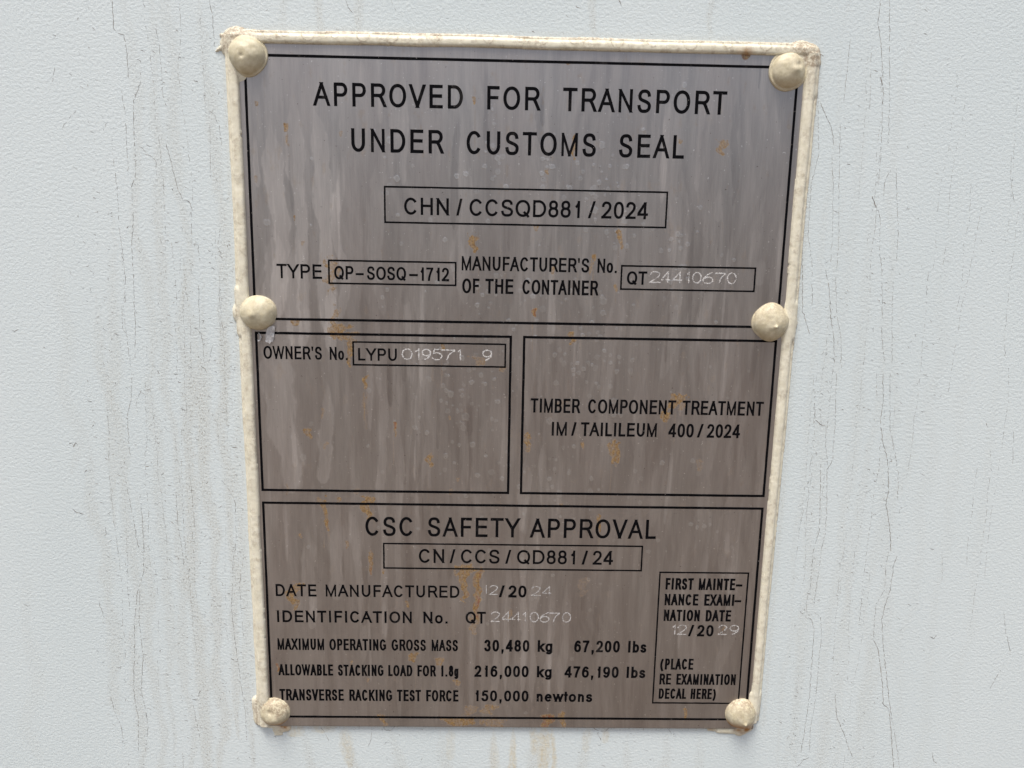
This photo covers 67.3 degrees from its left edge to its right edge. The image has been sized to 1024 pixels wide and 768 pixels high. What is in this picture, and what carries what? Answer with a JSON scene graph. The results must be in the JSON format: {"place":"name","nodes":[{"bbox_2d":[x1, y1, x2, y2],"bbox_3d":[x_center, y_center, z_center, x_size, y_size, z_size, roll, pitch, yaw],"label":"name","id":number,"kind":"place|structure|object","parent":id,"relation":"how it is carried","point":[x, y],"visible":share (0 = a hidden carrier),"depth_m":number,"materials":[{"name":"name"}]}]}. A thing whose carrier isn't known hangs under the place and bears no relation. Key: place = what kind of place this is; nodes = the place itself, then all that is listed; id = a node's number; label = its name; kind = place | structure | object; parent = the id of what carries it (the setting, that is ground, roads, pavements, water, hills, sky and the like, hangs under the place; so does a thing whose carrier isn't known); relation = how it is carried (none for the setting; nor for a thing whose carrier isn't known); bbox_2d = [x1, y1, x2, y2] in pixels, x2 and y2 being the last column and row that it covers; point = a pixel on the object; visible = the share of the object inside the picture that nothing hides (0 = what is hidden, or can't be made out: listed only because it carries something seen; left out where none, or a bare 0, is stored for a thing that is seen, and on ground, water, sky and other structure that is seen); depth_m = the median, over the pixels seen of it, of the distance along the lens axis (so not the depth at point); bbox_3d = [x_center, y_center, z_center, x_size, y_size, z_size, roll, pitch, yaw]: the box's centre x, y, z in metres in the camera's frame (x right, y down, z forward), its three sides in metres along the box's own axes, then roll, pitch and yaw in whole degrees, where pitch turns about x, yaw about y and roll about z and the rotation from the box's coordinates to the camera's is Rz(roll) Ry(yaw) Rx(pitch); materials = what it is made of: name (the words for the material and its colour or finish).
{"place":"outdoors","nodes":[
{"label":"outdoors","id":0,"kind":"place"},
{"label":"ground","id":1,"kind":"structure","parent":0,"visible":0},
{"bbox_2d":[0,0,1023,767],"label":"container wall","id":2,"kind":"structure","parent":1,"relation":"on","point":[894,636],"depth_m":0.29,"materials":[{"name":"metal"}]},
{"bbox_2d":[215,26,820,735],"bbox_3d":[0.001,0.012,0.284,0.209,0.268,0.007,1,10,-1],"label":"approval plate","id":3,"kind":"object","parent":2,"relation":"attached to","point":[515,320],"visible":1,"depth_m":0.28,"materials":[{"name":"metal"}]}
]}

